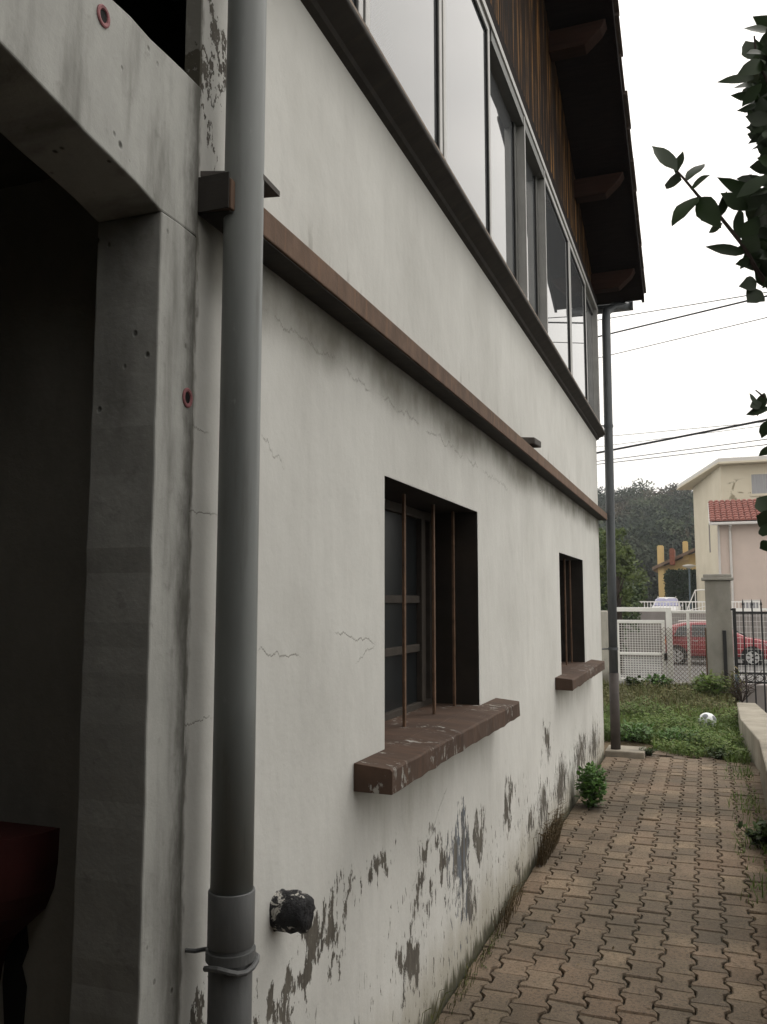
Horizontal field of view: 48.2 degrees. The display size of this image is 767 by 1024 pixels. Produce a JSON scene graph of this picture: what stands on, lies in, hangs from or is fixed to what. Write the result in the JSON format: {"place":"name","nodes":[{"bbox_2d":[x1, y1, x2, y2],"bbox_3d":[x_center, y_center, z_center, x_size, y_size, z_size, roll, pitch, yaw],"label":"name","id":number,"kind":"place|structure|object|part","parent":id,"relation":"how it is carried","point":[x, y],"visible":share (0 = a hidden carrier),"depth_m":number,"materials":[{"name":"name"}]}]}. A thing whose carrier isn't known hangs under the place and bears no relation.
{"place":"outdoors","nodes":[
{"label":"outdoors","id":0,"kind":"place"},
{"bbox_2d":[435,750,766,1023],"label":"paved path","id":1,"kind":"structure","parent":0,"point":[697,819],"depth_m":4.45,"materials":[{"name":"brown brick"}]},
{"bbox_2d":[421,989,452,1023],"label":"dry weed","id":2,"kind":"object","parent":1,"relation":"on","point":[431,1017],"visible":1,"depth_m":3.25,"materials":[{"name":"green plant"}]},
{"bbox_2d":[447,958,478,1013],"bbox_3d":[0.332,1.974,3.555,0.078,0.094,0.433,-2,-6,20],"label":"dry weed","id":3,"kind":"object","parent":1,"relation":"on","point":[465,982],"visible":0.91,"depth_m":3.61,"materials":[{"name":"green plant"}]},
{"bbox_2d":[475,927,503,967],"bbox_3d":[0.499,2.037,4.011,0.076,0.061,0.454,-2,-6,20],"label":"dry weed","id":4,"kind":"object","parent":1,"relation":"on","point":[488,952],"visible":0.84,"depth_m":3.98,"materials":[{"name":"plant"}]},
{"bbox_2d":[493,880,527,932],"bbox_3d":[0.669,2.026,4.440,0.111,0.174,0.692,-2,-6,20],"label":"dry weed","id":5,"kind":"object","parent":1,"relation":"on","point":[510,909],"visible":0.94,"depth_m":4.38,"materials":[{"name":"brown plant"}]},
{"bbox_2d":[533,799,572,867],"bbox_3d":[1.128,2.071,5.575,0.174,0.319,1.025,-2,-6,20],"label":"dry weed","id":6,"kind":"object","parent":1,"relation":"on","point":[549,845],"visible":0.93,"depth_m":5.42,"materials":[{"name":"brown plant"}]},
{"bbox_2d":[605,745,646,758],"bbox_3d":[2.583,2.571,9.135,0.398,0.102,0.390,-2,-6,20],"label":"stone footing","id":7,"kind":"object","parent":1,"relation":"on","point":[634,752],"visible":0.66,"depth_m":8.99,"materials":[{"name":"concrete"}]},
{"bbox_2d":[639,746,659,755],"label":"weed bush","id":8,"kind":"object","parent":1,"relation":"on","point":[648,752],"visible":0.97,"depth_m":9.03,"materials":[{"name":"green plant"}]},
{"bbox_2d":[734,817,766,848],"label":"weed bush","id":9,"kind":"object","parent":1,"relation":"on","point":[760,833],"visible":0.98,"depth_m":5.66,"materials":[{"name":"green plant"}]},
{"bbox_2d":[603,690,753,763],"bbox_3d":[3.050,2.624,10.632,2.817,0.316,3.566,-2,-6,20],"label":"grass","id":10,"kind":"structure","parent":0,"point":[736,759],"depth_m":10.04,"materials":[{"name":"green plant"}]},
{"bbox_2d":[0,0,645,1023],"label":"house","id":11,"kind":"structure","parent":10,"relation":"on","point":[302,666],"depth_m":2.38,"materials":[{"name":"white paint"}]},
{"bbox_2d":[0,821,59,1023],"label":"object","id":12,"kind":"object","parent":11,"relation":"attached to","point":[28,860],"visible":1,"depth_m":1.81,"materials":[{"name":"red metal"}]},
{"bbox_2d":[200,171,279,197],"bbox_3d":[-0.333,-0.771,2.017,0.130,0.013,0.153,-2,-6,20],"label":"board scrap","id":13,"kind":"object","parent":11,"relation":"on","point":[271,189],"visible":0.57,"depth_m":2.02,"materials":[{"name":"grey wood"}]},
{"bbox_2d":[385,494,455,726],"bbox_3d":[0.056,0.422,3.680,0.185,0.963,1.328,-2,-6,20],"label":"window","id":14,"kind":"structure","parent":11,"relation":"in","point":[410,616],"depth_m":3.98,"materials":[{"name":"paint"}]},
{"bbox_2d":[522,437,540,447],"bbox_3d":[0.920,-0.435,5.367,0.099,0.042,0.196,-2,-6,20],"label":"wood scrap","id":15,"kind":"object","parent":11,"relation":"on","point":[533,442],"visible":0.57,"depth_m":5.30,"materials":[{"name":"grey wood"}]},
{"bbox_2d":[564,558,572,664],"bbox_3d":[1.657,0.894,7.698,0.012,0.938,0.340,-2,-6,20],"label":"window","id":16,"kind":"structure","parent":11,"relation":"in","point":[564,558],"depth_m":7.59,"materials":[{"name":"paint"}]},
{"bbox_2d":[574,761,609,807],"bbox_3d":[1.659,2.180,6.840,0.293,0.384,0.360,-2,-6,20],"label":"green plant","id":17,"kind":"object","parent":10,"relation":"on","point":[591,783],"visible":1,"depth_m":6.78,"materials":[{"name":"green plant"}]},
{"bbox_2d":[624,675,649,688],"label":"weed bush","id":18,"kind":"object","parent":10,"relation":"on","point":[628,680],"visible":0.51,"depth_m":14.34,"materials":[{"name":"green plant"}]},
{"bbox_2d":[620,720,660,741],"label":"weed bush","id":19,"kind":"object","parent":10,"relation":"on","point":[631,731],"visible":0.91,"depth_m":9.95,"materials":[{"name":"green plant"}]},
{"bbox_2d":[643,673,672,690],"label":"weed bush","id":20,"kind":"object","parent":10,"relation":"on","point":[657,678],"visible":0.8,"depth_m":14.24,"materials":[{"name":"green plant"}]},
{"bbox_2d":[603,676,738,720],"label":"grass","id":21,"kind":"structure","parent":10,"relation":"on","point":[640,693],"depth_m":12.86,"materials":[{"name":"green plant"}]},
{"bbox_2d":[657,725,708,743],"bbox_3d":[3.393,2.543,9.735,0.559,0.246,0.621,1,-6,-9],"label":"weed bush","id":22,"kind":"object","parent":10,"relation":"on","point":[678,734],"visible":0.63,"depth_m":9.70,"materials":[{"name":"green plant"}]},
{"bbox_2d":[674,682,694,687],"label":"plinth","id":23,"kind":"structure","parent":10,"relation":"on","point":[685,684],"depth_m":14.45,"materials":[{"name":"concrete"}]},
{"bbox_2d":[660,611,706,682],"bbox_3d":[5.122,2.312,14.568,0.803,1.267,0.091,-2,-6,20],"label":"wire fence","id":24,"kind":"object","parent":23,"relation":"on","point":[689,661],"visible":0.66,"depth_m":14.55,"materials":[{"name":"grey metal"}]},
{"bbox_2d":[698,712,716,727],"bbox_3d":[4.027,2.606,10.666,0.220,0.220,0.220,23,12,-27],"label":"football","id":25,"kind":"object","parent":10,"relation":"on","point":[710,716],"visible":0.59,"depth_m":10.60,"materials":[{"name":"white leather"}]},
{"bbox_2d":[690,669,734,696],"bbox_3d":[5.127,2.699,13.371,0.704,0.490,0.893,-2,-6,20],"label":"weed bush","id":26,"kind":"object","parent":10,"relation":"on","point":[708,682],"visible":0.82,"depth_m":13.24,"materials":[{"name":"green plant"}]},
{"bbox_2d":[701,574,733,691],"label":"gate pillar","id":27,"kind":"structure","parent":10,"relation":"on","point":[719,644],"depth_m":13.78,"materials":[{"name":"concrete"}]},
{"bbox_2d":[704,744,732,759],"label":"weed bush","id":28,"kind":"object","parent":10,"relation":"on","point":[721,751],"visible":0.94,"depth_m":8.83,"materials":[{"name":"green plant"}]},
{"bbox_2d":[716,666,748,702],"bbox_3d":[5.100,2.551,12.427,0.386,0.626,0.392,3,-7,-24],"label":"weed bush","id":29,"kind":"object","parent":10,"relation":"on","point":[731,683],"visible":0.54,"depth_m":12.43,"materials":[{"name":"green plant"}]},
{"bbox_2d":[719,746,766,905],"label":"grass","id":30,"kind":"structure","parent":10,"relation":"on","point":[748,812],"depth_m":6.58,"materials":[{"name":"green plant"}]},
{"bbox_2d":[599,426,759,446],"bbox_3d":[9.130,-2.404,20.435,0.010,1.127,64.949,6,-8,-44],"label":"overhead cable","id":31,"kind":"object","parent":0,"point":[670,437],"visible":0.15,"depth_m":22.21,"materials":[{"name":"black rubber"}]},
{"bbox_2d":[596,0,766,495],"label":"sky","id":32,"kind":"structure","parent":0,"point":[676,53],"materials":[{"name":"white"}]},
{"bbox_2d":[597,419,766,453],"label":"overhead cable","id":33,"kind":"object","parent":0,"point":[712,430],"visible":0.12,"depth_m":21.73,"materials":[{"name":"black rubber"}]},
{"bbox_2d":[597,444,766,464],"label":"overhead cable","id":34,"kind":"object","parent":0,"point":[688,453],"visible":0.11,"depth_m":21.73,"materials":[{"name":"black rubber"}]},
{"bbox_2d":[597,439,766,461],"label":"overhead cable","id":35,"kind":"object","parent":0,"point":[689,449],"visible":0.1,"depth_m":21.75,"materials":[{"name":"black rubber"}]},
{"bbox_2d":[598,295,766,336],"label":"overhead cable","id":36,"kind":"object","parent":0,"point":[680,316],"visible":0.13,"depth_m":20.26,"materials":[{"name":"black rubber"}]},
{"bbox_2d":[603,422,761,436],"bbox_3d":[9.133,-2.499,20.444,0.012,3.662,64.911,6,-8,-44],"label":"overhead cable","id":37,"kind":"object","parent":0,"point":[674,430],"visible":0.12,"depth_m":22.10,"materials":[{"name":"black rubber"}]},
{"bbox_2d":[599,292,766,319],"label":"overhead cable","id":38,"kind":"object","parent":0,"point":[681,306],"visible":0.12,"depth_m":20.32,"materials":[{"name":"black rubber"}]},
{"bbox_2d":[599,317,766,357],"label":"overhead cable","id":39,"kind":"object","parent":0,"point":[688,336],"visible":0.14,"depth_m":20.11,"materials":[{"name":"black rubber"}]},
{"bbox_2d":[619,657,766,684],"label":"road","id":40,"kind":"structure","parent":0,"point":[683,672],"depth_m":29.99,"materials":[{"name":"grey asphalt"}]},
{"bbox_2d":[665,620,766,665],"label":"parked car","id":41,"kind":"object","parent":40,"relation":"on","point":[694,636],"visible":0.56,"depth_m":31.79,"materials":[{"name":"red paint"}]},
{"bbox_3d":[11.174,4.445,32.124,0.580,0.437,0.190,-2,-6,20],"label":"side window","id":42,"kind":"part","parent":41,"relation":"part of","materials":[{"name":"grey glass"}]},
{"bbox_3d":[11.821,4.420,31.884,0.680,0.457,0.198,-2,-6,20],"label":"side window","id":43,"kind":"part","parent":41,"relation":"part of","materials":[{"name":"grey glass"}]},
{"bbox_2d":[687,589,704,609],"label":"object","id":44,"kind":"structure","parent":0,"point":[695,599],"depth_m":42.45,"materials":[{"name":"white paint"}]},
{"label":"ground","id":45,"kind":"structure","parent":0,"visible":0},
{"bbox_2d":[601,611,608,681],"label":"garden wall","id":46,"kind":"structure","parent":45,"relation":"on","point":[604,636],"depth_m":14.95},
{"bbox_2d":[617,607,673,683],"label":"garden gate","id":47,"kind":"structure","parent":46,"relation":"attached to","point":[667,610],"depth_m":14.79,"materials":[{"name":"white metal"}]},
{"bbox_2d":[599,527,635,673],"bbox_3d":[7.667,3.015,27.964,1.202,5.072,1.385,4,-7,-34],"label":"garden tree","id":48,"kind":"object","parent":45,"relation":"on","point":[624,565],"visible":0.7,"depth_m":27.92,"materials":[{"name":"green plant"}]},
{"bbox_2d":[599,528,647,655],"bbox_3d":[7.374,3.160,30.072,3.362,5.222,3.266,1,-6,-8],"label":"garden tree","id":49,"kind":"object","parent":45,"relation":"on","point":[634,601],"visible":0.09,"depth_m":29.40,"materials":[{"name":"green plant"}]},
{"bbox_2d":[623,611,766,659],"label":"retaining wall","id":50,"kind":"structure","parent":45,"relation":"on","point":[676,617],"depth_m":35.91,"materials":[{"name":"grey concrete"}]},
{"bbox_2d":[639,601,761,610],"bbox_3d":[11.075,4.000,36.475,9.200,0.410,0.040,-2,-6,20],"label":"railing","id":51,"kind":"object","parent":50,"relation":"on","point":[695,604],"visible":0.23,"depth_m":35.83,"materials":[{"name":"white metal"}]},
{"label":"terrace","id":52,"kind":"structure","parent":0,"visible":0},
{"bbox_2d":[599,528,651,606],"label":"garden tree","id":53,"kind":"object","parent":52,"relation":"on","point":[643,577],"visible":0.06,"depth_m":43.91,"materials":[{"name":"green plant"}]},
{"bbox_2d":[651,596,681,609],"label":"parked car","id":54,"kind":"object","parent":52,"relation":"on","point":[672,604],"visible":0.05,"depth_m":48.65,"materials":[{"name":"white paint"}]},
{"bbox_2d":[652,540,695,596],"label":"yellow house","id":55,"kind":"structure","parent":52,"relation":"on","point":[685,557],"depth_m":60.29,"materials":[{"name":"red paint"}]},
{"bbox_2d":[662,568,696,609],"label":"hedge","id":56,"kind":"object","parent":52,"relation":"on","point":[677,583],"visible":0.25,"depth_m":56.03,"materials":[{"name":"green plant"}]},
{"bbox_2d":[682,564,695,608],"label":"street lamp","id":57,"kind":"object","parent":52,"relation":"on","point":[688,566],"visible":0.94,"depth_m":52.51,"materials":[{"name":"grey metal"}]},
{"bbox_2d":[676,456,766,609],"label":"cream building","id":58,"kind":"structure","parent":52,"relation":"on","point":[731,478],"depth_m":48.78,"materials":[{"name":"beige paint"}]},
{"bbox_2d":[750,473,766,495],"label":"window","id":59,"kind":"structure","parent":58,"relation":"in","point":[758,481],"depth_m":46.20,"materials":[{"name":"grey glass"}]},
{"bbox_2d":[708,498,766,607],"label":"pink house","id":60,"kind":"structure","parent":52,"relation":"on","point":[742,558],"depth_m":38.78,"materials":[{"name":"paint"}]},
{"bbox_2d":[743,600,759,607],"bbox_3d":[16.487,4.199,38.492,0.751,0.521,0.120,-2,-6,20],"label":"window","id":61,"kind":"structure","parent":60,"relation":"in","point":[748,605],"depth_m":38.48,"materials":[{"name":"grey glass"}]},
{"label":"driveway","id":62,"kind":"structure","parent":0,"visible":0},
{"bbox_2d":[652,15,766,550],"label":"evergreen tree","id":63,"kind":"object","parent":62,"relation":"on","point":[747,194],"visible":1,"depth_m":3.06,"materials":[{"name":"green plant"}]},
{"bbox_2d":[730,599,766,712],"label":"iron gate","id":64,"kind":"structure","parent":62,"relation":"on","point":[734,612],"depth_m":12.77,"materials":[{"name":"black metal"}]},
{"bbox_2d":[737,702,766,770],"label":"wall","id":65,"kind":"structure","parent":62,"relation":"on","point":[752,719],"depth_m":9.31,"materials":[{"name":"concrete"}]},
{"bbox_2d":[721,669,766,702],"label":"dead branch","id":66,"kind":"object","parent":65,"relation":"on","point":[739,690],"visible":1,"depth_m":11.35,"materials":[{"name":"plant"}]},
{"bbox_2d":[759,740,766,808],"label":"wall","id":67,"kind":"structure","parent":62,"relation":"on","point":[763,757],"depth_m":7.21,"materials":[{"name":"concrete"}]},
{"label":"pavement","id":68,"kind":"structure","parent":0,"visible":0},
{"bbox_2d":[740,683,766,710],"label":"plinth","id":69,"kind":"structure","parent":68,"relation":"on","point":[760,696],"depth_m":15.21,"materials":[{"name":"grey concrete"}]},
{"bbox_2d":[732,608,766,681],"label":"wire fence","id":70,"kind":"object","parent":69,"relation":"on","point":[758,609],"visible":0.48,"depth_m":15.42,"materials":[{"name":"metal"}]},
{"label":"hill","id":71,"kind":"structure","parent":0,"visible":0},
{"bbox_2d":[598,478,694,603],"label":"wooded hillside","id":72,"kind":"structure","parent":71,"relation":"on","point":[651,521],"depth_m":106.09,"materials":[{"name":"green plant"}]}
]}

